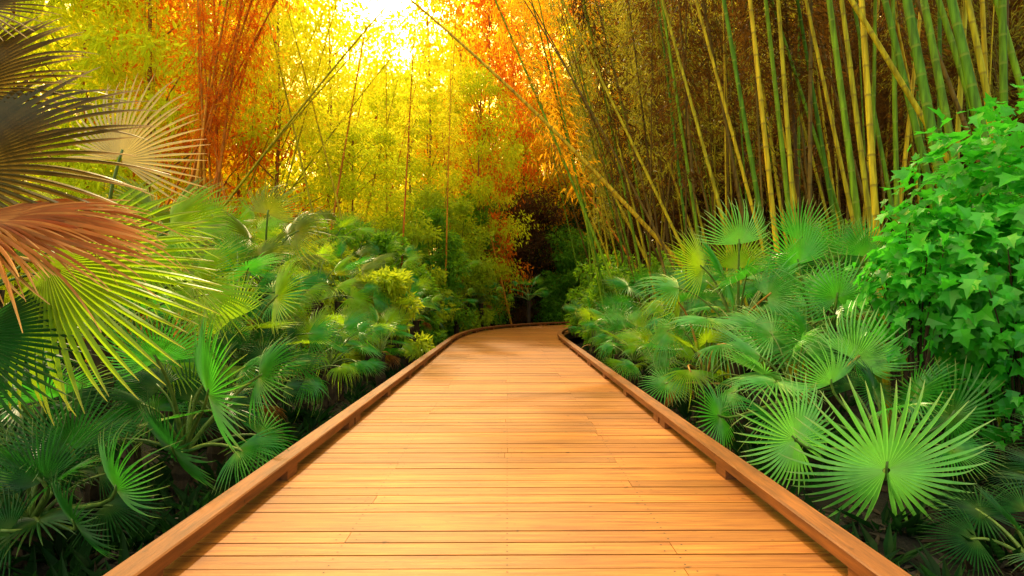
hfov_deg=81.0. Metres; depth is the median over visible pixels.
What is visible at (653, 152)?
bamboo culm
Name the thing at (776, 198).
forest tree
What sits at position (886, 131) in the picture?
bamboo culm
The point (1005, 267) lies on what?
lobed leaf shrub
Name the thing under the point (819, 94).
bamboo culm
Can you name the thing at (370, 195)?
bamboo culm
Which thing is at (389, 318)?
fan palm
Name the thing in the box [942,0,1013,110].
bamboo culm
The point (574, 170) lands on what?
bamboo culm
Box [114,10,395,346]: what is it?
bamboo culm
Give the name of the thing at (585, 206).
bamboo culm
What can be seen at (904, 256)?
lobed leaf shrub
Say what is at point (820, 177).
bamboo culm
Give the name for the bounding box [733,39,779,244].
bamboo culm
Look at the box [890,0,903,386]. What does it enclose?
bamboo culm
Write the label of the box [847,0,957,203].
bamboo culm
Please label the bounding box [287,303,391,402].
fan palm
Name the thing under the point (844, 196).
forest tree
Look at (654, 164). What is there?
bamboo culm
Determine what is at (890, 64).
bamboo culm
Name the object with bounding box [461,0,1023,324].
dark forest
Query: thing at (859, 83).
bamboo culm
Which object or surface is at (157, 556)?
kerb rail
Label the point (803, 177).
bamboo culm
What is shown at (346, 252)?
leafy shrub
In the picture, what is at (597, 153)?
bamboo culm
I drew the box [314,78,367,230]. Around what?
bamboo culm
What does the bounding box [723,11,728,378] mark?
bamboo culm
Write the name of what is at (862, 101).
bamboo culm
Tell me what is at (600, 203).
bamboo culm
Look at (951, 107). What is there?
bamboo culm
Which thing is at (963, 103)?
bamboo culm
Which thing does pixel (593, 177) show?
bamboo culm
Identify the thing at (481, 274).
leafy shrub
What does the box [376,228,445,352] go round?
leafy shrub
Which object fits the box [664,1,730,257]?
bamboo culm
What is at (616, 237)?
bamboo culm
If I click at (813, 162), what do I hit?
bamboo culm
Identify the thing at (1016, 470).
fan palm
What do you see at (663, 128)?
bamboo culm
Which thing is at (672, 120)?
bamboo culm
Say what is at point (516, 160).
forest tree
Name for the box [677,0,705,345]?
bamboo culm
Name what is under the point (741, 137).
bamboo culm
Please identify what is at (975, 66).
bamboo culm
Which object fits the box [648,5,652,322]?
bamboo culm
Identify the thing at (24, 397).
fan palm
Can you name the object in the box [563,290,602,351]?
fan palm
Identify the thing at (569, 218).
leafy shrub
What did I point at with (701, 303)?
fan palm
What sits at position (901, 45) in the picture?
bamboo culm
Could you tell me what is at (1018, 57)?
bamboo culm
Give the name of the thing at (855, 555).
kerb rail
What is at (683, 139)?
bamboo culm
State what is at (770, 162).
bamboo culm
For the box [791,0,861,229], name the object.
bamboo culm
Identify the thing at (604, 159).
bamboo culm
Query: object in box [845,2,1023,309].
forest tree
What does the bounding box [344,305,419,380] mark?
fan palm
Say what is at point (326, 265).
leafy shrub
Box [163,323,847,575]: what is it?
boardwalk
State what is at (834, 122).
bamboo culm
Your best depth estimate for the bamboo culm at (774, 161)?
11.16 m
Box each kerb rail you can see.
[103,322,569,575]
[557,328,910,575]
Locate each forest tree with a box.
[0,0,94,291]
[0,0,207,342]
[0,0,279,340]
[0,3,110,302]
[1,0,180,305]
[2,0,221,333]
[73,0,325,323]
[100,0,265,326]
[129,0,332,325]
[166,0,369,315]
[226,1,375,240]
[235,0,422,310]
[280,115,427,317]
[291,14,401,269]
[315,30,453,268]
[355,53,475,309]
[357,0,499,254]
[400,0,531,290]
[402,96,500,296]
[421,52,539,315]
[435,0,550,329]
[440,0,583,281]
[487,117,574,299]
[500,0,611,272]
[515,86,611,294]
[521,0,646,301]
[564,0,722,279]
[582,0,763,291]
[628,0,790,267]
[681,0,878,253]
[702,0,915,276]
[721,1,928,251]
[802,0,1023,240]
[804,2,1023,242]
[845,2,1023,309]
[928,7,1023,212]
[935,0,1023,148]
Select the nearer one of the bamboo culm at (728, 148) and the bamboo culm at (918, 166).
the bamboo culm at (918, 166)
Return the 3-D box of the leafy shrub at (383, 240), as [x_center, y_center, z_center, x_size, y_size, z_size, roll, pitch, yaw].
[-3.757,0.082,15.018,2.890,3.684,2.356,0,-1,0]
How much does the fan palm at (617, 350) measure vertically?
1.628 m
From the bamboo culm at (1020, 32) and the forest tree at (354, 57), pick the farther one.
the forest tree at (354, 57)
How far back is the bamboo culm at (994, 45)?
13.87 m
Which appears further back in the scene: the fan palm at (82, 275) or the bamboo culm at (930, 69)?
the bamboo culm at (930, 69)
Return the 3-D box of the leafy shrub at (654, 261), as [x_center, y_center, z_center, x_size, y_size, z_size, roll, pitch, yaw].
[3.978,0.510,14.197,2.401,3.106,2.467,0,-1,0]
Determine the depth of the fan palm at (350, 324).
7.36 m
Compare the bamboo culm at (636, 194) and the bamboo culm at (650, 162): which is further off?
the bamboo culm at (650, 162)
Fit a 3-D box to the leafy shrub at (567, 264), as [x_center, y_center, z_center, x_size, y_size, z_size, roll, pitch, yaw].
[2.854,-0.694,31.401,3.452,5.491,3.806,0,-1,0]
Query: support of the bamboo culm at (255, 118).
on the ground at (906, 542)
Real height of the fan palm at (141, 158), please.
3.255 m
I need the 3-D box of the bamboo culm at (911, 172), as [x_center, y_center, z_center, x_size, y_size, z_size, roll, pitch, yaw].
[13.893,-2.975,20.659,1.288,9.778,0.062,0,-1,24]
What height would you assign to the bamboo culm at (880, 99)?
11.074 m
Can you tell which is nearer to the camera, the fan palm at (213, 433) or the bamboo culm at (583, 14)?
the fan palm at (213, 433)
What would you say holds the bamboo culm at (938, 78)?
on the ground at (906, 542)
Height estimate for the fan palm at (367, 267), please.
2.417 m
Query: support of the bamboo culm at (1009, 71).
on the ground at (906, 542)
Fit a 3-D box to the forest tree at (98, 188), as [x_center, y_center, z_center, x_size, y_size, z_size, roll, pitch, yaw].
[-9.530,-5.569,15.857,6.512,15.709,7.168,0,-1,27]
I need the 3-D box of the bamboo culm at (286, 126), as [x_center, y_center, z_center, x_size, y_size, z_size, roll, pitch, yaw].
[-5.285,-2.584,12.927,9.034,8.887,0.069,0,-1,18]
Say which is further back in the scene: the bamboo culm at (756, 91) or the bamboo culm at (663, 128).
the bamboo culm at (663, 128)
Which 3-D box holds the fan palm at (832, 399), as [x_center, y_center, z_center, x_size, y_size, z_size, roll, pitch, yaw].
[3.859,0.475,7.229,2.358,2.712,1.848,0,-1,18]
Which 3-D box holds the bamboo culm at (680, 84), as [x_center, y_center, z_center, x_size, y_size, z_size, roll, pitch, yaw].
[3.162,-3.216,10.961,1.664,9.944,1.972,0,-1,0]
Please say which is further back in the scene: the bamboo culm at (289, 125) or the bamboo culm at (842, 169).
the bamboo culm at (289, 125)
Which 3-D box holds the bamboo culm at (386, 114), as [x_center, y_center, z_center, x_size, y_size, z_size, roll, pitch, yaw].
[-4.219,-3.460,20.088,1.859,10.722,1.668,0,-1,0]
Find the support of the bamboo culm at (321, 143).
on the ground at (906, 542)
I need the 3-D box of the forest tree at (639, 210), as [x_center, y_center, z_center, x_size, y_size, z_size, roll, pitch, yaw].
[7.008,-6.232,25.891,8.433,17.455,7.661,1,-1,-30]
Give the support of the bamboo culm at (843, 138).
on the ground at (906, 542)
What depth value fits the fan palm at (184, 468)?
4.23 m
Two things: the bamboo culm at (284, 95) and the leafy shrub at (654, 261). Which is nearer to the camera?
the leafy shrub at (654, 261)
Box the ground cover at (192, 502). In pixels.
[0,335,1023,575]
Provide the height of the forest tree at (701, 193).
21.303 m
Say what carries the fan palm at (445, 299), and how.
on the ground at (906, 542)
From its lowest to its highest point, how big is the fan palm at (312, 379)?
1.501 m
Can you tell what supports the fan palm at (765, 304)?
on the ground at (906, 542)
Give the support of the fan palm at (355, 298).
on the ground at (906, 542)
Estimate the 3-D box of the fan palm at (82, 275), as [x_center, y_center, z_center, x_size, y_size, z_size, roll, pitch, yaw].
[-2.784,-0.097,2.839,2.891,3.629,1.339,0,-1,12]
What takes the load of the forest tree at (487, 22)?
on the ground at (906, 542)
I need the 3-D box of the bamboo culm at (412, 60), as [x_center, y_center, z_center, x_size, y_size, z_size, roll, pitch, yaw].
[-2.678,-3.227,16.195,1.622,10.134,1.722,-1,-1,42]
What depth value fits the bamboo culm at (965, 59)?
6.33 m
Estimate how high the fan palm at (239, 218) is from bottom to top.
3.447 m
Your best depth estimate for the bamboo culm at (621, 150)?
15.59 m
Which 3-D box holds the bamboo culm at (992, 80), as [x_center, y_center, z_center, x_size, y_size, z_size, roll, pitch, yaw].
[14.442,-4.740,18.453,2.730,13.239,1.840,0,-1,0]
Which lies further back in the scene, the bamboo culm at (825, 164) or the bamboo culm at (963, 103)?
the bamboo culm at (963, 103)
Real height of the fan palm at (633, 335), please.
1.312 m
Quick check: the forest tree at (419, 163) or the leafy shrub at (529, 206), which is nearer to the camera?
the forest tree at (419, 163)
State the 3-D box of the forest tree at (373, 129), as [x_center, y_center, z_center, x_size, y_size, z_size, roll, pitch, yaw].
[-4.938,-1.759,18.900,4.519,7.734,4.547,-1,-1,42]
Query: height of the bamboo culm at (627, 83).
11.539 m
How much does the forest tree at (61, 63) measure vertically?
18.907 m
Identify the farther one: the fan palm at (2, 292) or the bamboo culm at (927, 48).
the bamboo culm at (927, 48)
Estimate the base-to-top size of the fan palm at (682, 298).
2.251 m
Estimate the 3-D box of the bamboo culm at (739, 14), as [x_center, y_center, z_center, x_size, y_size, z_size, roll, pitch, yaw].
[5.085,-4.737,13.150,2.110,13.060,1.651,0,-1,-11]
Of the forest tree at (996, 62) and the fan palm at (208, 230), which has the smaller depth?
the fan palm at (208, 230)
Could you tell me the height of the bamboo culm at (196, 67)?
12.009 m
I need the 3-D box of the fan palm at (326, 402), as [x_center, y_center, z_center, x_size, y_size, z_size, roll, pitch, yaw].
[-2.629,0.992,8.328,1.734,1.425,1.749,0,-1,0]
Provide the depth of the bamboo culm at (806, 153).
20.35 m
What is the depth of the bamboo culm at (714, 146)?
17.62 m
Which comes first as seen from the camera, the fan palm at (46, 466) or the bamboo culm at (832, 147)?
the fan palm at (46, 466)
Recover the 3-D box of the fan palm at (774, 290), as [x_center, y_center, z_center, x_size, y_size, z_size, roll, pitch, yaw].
[2.633,0.316,7.027,2.494,2.850,2.290,0,-1,0]
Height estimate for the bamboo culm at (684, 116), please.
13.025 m
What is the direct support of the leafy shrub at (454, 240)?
on the ground at (906, 542)
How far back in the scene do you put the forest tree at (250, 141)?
17.76 m
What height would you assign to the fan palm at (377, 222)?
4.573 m
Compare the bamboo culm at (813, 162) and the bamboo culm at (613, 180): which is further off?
the bamboo culm at (613, 180)
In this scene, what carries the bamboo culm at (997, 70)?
on the ground at (906, 542)
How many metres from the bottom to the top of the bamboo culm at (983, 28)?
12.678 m
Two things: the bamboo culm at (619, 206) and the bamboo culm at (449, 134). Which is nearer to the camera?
the bamboo culm at (619, 206)
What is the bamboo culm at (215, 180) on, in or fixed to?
on the ground at (906, 542)
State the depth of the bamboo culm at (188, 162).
13.99 m
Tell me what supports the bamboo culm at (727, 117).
on the ground at (906, 542)
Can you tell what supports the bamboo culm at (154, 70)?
on the ground at (906, 542)
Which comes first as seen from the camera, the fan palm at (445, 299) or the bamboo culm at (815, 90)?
the bamboo culm at (815, 90)
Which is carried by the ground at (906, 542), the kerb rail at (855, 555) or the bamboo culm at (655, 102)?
the bamboo culm at (655, 102)
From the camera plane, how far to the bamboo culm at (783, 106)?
15.20 m
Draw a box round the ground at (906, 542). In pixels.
[0,306,1023,575]
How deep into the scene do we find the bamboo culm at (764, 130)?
8.50 m
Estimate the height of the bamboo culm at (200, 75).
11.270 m
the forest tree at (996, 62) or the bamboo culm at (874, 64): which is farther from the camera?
the forest tree at (996, 62)
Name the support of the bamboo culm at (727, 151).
on the ground at (906, 542)
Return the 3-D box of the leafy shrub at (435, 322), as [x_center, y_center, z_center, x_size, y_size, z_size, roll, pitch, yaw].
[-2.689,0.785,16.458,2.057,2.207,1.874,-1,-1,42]
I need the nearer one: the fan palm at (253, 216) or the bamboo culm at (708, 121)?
the fan palm at (253, 216)
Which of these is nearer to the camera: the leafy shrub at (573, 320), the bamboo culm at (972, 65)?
the bamboo culm at (972, 65)
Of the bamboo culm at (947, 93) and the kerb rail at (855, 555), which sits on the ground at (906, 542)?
the bamboo culm at (947, 93)
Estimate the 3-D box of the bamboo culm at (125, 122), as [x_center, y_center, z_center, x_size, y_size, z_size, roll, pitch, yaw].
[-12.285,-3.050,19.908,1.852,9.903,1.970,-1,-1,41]
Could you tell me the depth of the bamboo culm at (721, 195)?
21.84 m
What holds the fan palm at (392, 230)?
on the ground at (906, 542)
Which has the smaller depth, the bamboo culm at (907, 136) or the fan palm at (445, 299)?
the bamboo culm at (907, 136)
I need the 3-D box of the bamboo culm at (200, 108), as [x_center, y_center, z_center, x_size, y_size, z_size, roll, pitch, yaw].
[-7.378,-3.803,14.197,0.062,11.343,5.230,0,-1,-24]
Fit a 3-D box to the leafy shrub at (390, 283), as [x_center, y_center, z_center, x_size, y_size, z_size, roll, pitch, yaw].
[-2.719,0.713,12.496,2.120,2.520,1.654,0,-1,14]
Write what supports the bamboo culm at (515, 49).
on the ground at (906, 542)
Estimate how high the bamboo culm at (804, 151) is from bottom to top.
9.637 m
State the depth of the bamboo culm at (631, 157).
16.54 m
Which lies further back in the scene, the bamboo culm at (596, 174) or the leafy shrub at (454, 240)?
the leafy shrub at (454, 240)
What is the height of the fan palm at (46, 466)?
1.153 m
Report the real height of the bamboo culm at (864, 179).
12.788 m
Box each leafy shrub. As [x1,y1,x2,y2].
[232,228,360,378]
[281,233,363,373]
[303,217,415,356]
[343,264,435,375]
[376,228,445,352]
[378,208,458,334]
[398,182,470,319]
[399,277,446,353]
[409,205,479,337]
[425,277,463,344]
[427,198,496,332]
[435,185,511,323]
[456,270,496,333]
[467,203,510,324]
[484,222,518,325]
[487,179,535,239]
[487,202,548,326]
[499,240,547,326]
[504,183,564,325]
[526,269,575,324]
[529,194,592,324]
[535,224,593,324]
[564,250,645,336]
[568,228,624,317]
[574,259,651,357]
[631,246,708,363]
[670,244,783,377]
[752,212,869,379]
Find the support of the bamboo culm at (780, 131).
on the ground at (906, 542)
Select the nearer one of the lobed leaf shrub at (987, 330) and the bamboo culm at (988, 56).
the lobed leaf shrub at (987, 330)
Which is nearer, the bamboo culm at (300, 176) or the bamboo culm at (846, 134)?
the bamboo culm at (846, 134)
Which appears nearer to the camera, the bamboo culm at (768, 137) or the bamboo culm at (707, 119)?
the bamboo culm at (768, 137)
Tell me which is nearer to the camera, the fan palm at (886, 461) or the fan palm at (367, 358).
the fan palm at (886, 461)
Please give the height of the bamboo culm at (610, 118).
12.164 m
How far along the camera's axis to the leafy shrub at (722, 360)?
12.19 m
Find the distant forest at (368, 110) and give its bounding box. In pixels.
[0,0,1019,311]
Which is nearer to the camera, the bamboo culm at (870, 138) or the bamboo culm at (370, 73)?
the bamboo culm at (870, 138)
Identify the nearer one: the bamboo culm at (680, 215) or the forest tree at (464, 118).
the bamboo culm at (680, 215)
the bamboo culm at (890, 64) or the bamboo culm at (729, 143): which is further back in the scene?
the bamboo culm at (729, 143)
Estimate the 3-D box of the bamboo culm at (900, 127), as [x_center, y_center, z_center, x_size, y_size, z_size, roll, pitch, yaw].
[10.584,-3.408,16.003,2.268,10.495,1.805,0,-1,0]
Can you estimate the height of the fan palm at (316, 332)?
2.043 m
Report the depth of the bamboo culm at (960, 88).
8.68 m
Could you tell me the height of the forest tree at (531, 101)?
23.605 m
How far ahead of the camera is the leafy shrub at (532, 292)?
32.03 m
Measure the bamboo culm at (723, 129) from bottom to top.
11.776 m
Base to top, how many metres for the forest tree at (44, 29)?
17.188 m
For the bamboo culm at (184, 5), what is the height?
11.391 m
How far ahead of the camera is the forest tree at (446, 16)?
32.83 m
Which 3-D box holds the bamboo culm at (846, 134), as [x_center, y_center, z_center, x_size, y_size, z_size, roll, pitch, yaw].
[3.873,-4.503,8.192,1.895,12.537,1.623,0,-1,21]
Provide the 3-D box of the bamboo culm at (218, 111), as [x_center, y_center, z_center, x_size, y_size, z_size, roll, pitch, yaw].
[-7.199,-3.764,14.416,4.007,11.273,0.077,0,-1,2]
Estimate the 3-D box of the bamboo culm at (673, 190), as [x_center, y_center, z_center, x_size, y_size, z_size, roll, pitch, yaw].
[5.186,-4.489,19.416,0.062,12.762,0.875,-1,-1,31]
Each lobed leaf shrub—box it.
[841,197,984,472]
[864,77,1023,493]
[941,116,1023,387]
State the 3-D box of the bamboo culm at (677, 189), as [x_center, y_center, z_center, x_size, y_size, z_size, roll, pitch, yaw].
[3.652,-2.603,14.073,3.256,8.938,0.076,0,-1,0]
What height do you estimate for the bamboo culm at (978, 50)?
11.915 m
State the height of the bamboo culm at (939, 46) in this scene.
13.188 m
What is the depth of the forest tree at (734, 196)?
28.94 m
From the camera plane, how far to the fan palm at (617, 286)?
16.15 m
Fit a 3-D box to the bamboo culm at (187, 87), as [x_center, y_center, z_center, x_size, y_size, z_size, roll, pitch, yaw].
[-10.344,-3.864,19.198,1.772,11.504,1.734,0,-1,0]
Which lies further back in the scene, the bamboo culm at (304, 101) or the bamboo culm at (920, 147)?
the bamboo culm at (304, 101)
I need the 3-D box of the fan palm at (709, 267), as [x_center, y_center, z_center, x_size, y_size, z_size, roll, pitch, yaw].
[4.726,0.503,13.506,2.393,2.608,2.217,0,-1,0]
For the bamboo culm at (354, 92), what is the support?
on the ground at (906, 542)
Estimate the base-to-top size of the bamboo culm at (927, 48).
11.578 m
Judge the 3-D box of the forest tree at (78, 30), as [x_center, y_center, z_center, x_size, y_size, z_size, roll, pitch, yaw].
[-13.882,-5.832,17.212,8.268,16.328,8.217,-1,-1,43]
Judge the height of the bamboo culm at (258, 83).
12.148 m
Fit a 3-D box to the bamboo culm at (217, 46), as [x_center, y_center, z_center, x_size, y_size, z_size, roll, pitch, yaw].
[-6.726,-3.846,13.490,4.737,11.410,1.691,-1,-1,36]
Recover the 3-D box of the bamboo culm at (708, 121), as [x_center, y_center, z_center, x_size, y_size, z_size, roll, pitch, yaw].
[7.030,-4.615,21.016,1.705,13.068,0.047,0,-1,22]
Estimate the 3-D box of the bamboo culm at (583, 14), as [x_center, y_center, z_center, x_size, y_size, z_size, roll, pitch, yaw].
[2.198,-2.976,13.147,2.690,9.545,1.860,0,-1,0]
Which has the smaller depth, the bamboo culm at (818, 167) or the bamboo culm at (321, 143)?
the bamboo culm at (321, 143)
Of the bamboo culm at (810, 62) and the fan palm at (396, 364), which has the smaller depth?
the bamboo culm at (810, 62)
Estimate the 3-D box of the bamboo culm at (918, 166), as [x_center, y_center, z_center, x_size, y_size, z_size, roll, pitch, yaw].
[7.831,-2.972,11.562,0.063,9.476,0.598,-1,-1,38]
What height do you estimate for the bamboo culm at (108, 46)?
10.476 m
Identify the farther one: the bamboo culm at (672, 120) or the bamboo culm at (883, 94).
the bamboo culm at (883, 94)
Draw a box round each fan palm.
[0,0,222,442]
[0,249,53,465]
[0,353,156,509]
[0,381,181,575]
[1,74,275,509]
[26,271,256,480]
[70,298,310,506]
[101,174,270,418]
[112,318,315,470]
[141,231,321,434]
[142,254,351,439]
[177,187,292,387]
[183,312,329,436]
[192,179,340,320]
[196,240,335,405]
[212,197,308,263]
[249,305,373,421]
[257,243,375,395]
[276,311,382,409]
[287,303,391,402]
[292,206,379,348]
[295,258,394,361]
[317,235,393,357]
[318,212,399,261]
[324,305,415,388]
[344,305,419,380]
[346,295,419,371]
[351,238,424,297]
[361,216,406,231]
[392,281,435,365]
[401,278,443,355]
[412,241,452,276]
[418,303,444,329]
[424,291,454,319]
[427,248,483,334]
[453,282,477,334]
[459,278,503,330]
[506,275,549,325]
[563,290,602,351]
[563,299,598,352]
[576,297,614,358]
[581,291,662,367]
[583,262,652,355]
[593,304,650,375]
[593,306,671,386]
[602,258,679,361]
[612,319,704,403]
[615,330,723,398]
[631,195,866,432]
[638,265,744,388]
[638,274,775,425]
[645,265,729,369]
[668,254,762,309]
[674,258,822,410]
[689,294,919,456]
[713,210,922,445]
[728,248,793,373]
[732,217,926,429]
[733,331,1011,520]
[761,243,886,333]
[818,255,950,420]
[914,477,1023,575]
[979,403,1023,497]
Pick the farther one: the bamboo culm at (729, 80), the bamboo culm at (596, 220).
the bamboo culm at (596, 220)
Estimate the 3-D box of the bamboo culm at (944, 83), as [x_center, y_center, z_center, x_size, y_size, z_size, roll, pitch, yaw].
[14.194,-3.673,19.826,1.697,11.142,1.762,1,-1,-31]
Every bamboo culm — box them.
[78,0,143,180]
[85,0,276,362]
[105,0,177,220]
[107,60,163,186]
[111,0,391,362]
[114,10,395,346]
[116,0,186,336]
[116,0,304,352]
[124,0,287,357]
[136,1,256,340]
[137,0,289,350]
[140,1,245,344]
[154,0,239,213]
[159,0,241,336]
[163,9,211,329]
[167,14,227,335]
[171,0,233,320]
[173,5,263,335]
[174,0,249,245]
[175,0,259,227]
[175,1,220,338]
[186,0,353,338]
[188,0,231,227]
[189,48,398,341]
[196,0,275,339]
[197,0,204,333]
[201,0,215,333]
[231,88,300,213]
[233,0,295,214]
[235,37,276,195]
[241,0,318,239]
[249,29,339,291]
[267,0,354,250]
[280,0,362,198]
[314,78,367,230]
[328,0,387,236]
[328,33,388,227]
[361,80,397,239]
[365,35,410,215]
[384,0,445,267]
[385,2,455,215]
[410,0,767,367]
[425,9,476,267]
[427,59,474,283]
[442,132,450,230]
[465,140,511,326]
[478,0,643,360]
[496,0,615,332]
[499,1,584,302]
[508,2,593,276]
[515,100,639,272]
[519,0,729,351]
[521,33,653,272]
[523,0,726,376]
[529,0,660,264]
[530,85,612,268]
[538,0,613,352]
[539,0,636,298]
[549,16,623,268]
[551,0,633,262]
[553,109,594,256]
[555,0,664,317]
[556,0,656,292]
[558,1,642,309]
[559,41,619,252]
[560,62,622,240]
[561,2,647,318]
[565,56,618,265]
[570,13,594,319]
[576,0,681,337]
[583,0,650,316]
[585,37,601,248]
[586,3,625,289]
[588,0,596,266]
[591,25,624,262]
[593,33,624,269]
[599,0,638,275]
[600,0,653,267]
[600,0,674,248]
[601,0,649,267]
[601,19,622,241]
[603,0,712,289]
[606,52,626,247]
[608,0,673,249]
[619,0,676,247]
[620,0,721,291]
[621,50,680,234]
[624,57,716,253]
[628,27,669,245]
[629,0,702,361]
[629,31,676,268]
[631,0,689,248]
[635,18,669,246]
[637,37,702,247]
[645,0,736,378]
[647,0,717,250]
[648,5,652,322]
[649,3,688,247]
[652,0,748,369]
[655,2,719,249]
[655,13,739,238]
[660,0,720,382]
[660,54,694,228]
[661,0,770,390]
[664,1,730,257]
[668,1,674,250]
[671,0,713,250]
[674,36,726,258]
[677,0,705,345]
[677,74,713,234]
[679,0,732,350]
[690,0,725,245]
[692,0,771,309]
[693,0,745,251]
[693,0,754,249]
[694,68,734,247]
[695,0,801,393]
[695,4,736,192]
[702,1,772,373]
[705,40,795,334]
[713,0,783,245]
[713,0,811,372]
[718,0,824,332]
[720,0,818,124]
[722,0,786,373]
[722,6,733,249]
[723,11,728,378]
[724,17,729,308]
[730,56,733,227]
[731,0,749,242]
[731,142,751,246]
[733,0,861,280]
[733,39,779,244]
[733,50,778,210]
[735,0,867,372]
[737,6,807,206]
[746,2,780,216]
[748,0,793,393]
[748,0,818,375]
[748,1,803,248]
[755,0,830,218]
[756,0,796,204]
[760,23,823,230]
[760,43,789,191]
[764,0,810,382]
[767,0,843,225]
[769,28,773,250]
[770,15,816,326]
[772,16,807,204]
[773,0,868,236]
[776,0,809,404]
[777,76,823,217]
[781,9,840,192]
[786,3,820,276]
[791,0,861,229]
[793,0,907,365]
[794,50,827,210]
[796,0,862,374]
[802,2,823,139]
[804,0,879,349]
[807,0,812,391]
[807,1,881,182]
[814,0,884,231]
[814,48,857,228]
[817,0,890,150]
[817,51,828,224]
[825,0,884,201]
[826,0,881,424]
[827,19,861,196]
[828,22,838,204]
[830,2,892,194]
[830,58,865,214]
[832,1,907,367]
[834,0,891,225]
[836,0,902,237]
[839,0,872,244]
[842,87,881,212]
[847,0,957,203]
[848,0,970,201]
[850,2,911,234]
[852,8,900,243]
[853,47,916,224]
[856,0,868,239]
[859,0,891,425]
[862,0,879,229]
[866,0,937,203]
[868,0,952,375]
[869,0,876,340]
[869,0,949,188]
[871,0,885,226]
[876,66,903,185]
[881,0,935,208]
[881,0,969,136]
[888,139,927,220]
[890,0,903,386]
[895,10,919,126]
[898,1,966,134]
[899,13,921,222]
[901,118,916,203]
[902,0,993,444]
[904,16,974,166]
[909,50,982,196]
[913,23,954,188]
[915,0,984,171]
[915,3,920,199]
[915,38,965,177]
[920,0,1001,440]
[925,0,991,195]
[933,0,1018,153]
[933,0,1020,192]
[935,0,974,125]
[937,10,941,373]
[939,0,967,400]
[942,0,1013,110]
[946,0,1018,289]
[950,4,1023,196]
[950,20,986,272]
[957,2,982,106]
[964,0,1015,118]
[965,0,1010,192]
[966,0,1023,166]
[967,1,1023,195]
[967,19,1021,126]
[980,0,990,193]
[983,4,994,195]
[986,0,1021,197]
[988,0,1023,122]
[993,0,1023,100]
[998,0,1009,191]
[1007,0,1008,55]
[1008,19,1023,122]
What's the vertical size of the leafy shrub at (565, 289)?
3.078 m
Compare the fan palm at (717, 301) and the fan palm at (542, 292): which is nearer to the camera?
the fan palm at (717, 301)
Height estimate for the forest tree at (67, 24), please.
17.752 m
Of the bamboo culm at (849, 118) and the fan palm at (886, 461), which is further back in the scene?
the bamboo culm at (849, 118)
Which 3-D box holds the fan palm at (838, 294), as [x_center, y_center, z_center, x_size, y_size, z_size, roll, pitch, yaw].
[3.071,0.438,6.283,1.946,2.476,2.067,0,-1,0]
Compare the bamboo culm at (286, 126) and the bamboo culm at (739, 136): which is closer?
the bamboo culm at (286, 126)
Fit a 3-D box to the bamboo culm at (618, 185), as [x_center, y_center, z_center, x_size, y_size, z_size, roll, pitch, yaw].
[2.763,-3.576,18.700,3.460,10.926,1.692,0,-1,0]
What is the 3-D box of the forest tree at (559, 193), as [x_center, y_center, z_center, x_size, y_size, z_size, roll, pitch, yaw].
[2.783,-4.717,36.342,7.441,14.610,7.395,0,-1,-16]
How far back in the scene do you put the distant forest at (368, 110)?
43.31 m
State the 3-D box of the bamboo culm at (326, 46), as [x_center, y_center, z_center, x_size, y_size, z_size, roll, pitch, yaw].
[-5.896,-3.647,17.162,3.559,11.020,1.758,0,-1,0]
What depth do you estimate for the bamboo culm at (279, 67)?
15.43 m
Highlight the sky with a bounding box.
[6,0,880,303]
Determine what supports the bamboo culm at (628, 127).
on the ground at (906, 542)
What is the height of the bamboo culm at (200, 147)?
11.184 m
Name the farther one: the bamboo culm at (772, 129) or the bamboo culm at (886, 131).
the bamboo culm at (886, 131)
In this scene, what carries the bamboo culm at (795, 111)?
on the ground at (906, 542)
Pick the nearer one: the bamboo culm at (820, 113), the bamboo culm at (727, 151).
the bamboo culm at (727, 151)
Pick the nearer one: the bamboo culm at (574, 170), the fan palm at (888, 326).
the fan palm at (888, 326)
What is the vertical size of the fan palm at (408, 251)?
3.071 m
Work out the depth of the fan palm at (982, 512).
3.70 m
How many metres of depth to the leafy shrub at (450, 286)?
19.87 m
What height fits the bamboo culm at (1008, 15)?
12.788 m
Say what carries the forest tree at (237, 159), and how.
on the ground at (906, 542)
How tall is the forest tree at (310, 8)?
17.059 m
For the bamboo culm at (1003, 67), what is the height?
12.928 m
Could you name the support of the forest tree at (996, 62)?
on the ground at (906, 542)
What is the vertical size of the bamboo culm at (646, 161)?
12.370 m
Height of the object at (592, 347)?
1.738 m
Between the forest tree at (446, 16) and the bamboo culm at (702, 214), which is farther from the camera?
the forest tree at (446, 16)
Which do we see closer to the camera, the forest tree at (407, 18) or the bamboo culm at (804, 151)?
the bamboo culm at (804, 151)
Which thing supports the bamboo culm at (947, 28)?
on the ground at (906, 542)
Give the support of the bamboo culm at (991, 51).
on the ground at (906, 542)
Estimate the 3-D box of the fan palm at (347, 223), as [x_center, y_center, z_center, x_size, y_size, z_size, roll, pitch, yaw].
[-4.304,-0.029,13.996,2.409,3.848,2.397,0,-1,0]
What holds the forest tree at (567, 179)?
on the ground at (906, 542)
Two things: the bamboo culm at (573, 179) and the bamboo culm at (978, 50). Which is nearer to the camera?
the bamboo culm at (978, 50)
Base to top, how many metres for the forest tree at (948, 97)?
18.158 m
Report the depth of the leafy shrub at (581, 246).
28.95 m
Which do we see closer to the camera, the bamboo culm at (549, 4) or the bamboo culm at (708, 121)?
the bamboo culm at (549, 4)
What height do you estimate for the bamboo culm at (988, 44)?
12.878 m
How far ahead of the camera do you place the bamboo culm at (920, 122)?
11.93 m
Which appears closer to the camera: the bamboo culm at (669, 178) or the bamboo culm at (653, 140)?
the bamboo culm at (669, 178)
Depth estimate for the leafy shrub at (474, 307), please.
24.43 m
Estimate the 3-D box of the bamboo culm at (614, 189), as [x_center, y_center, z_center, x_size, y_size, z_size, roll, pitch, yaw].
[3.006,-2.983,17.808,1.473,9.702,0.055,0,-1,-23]

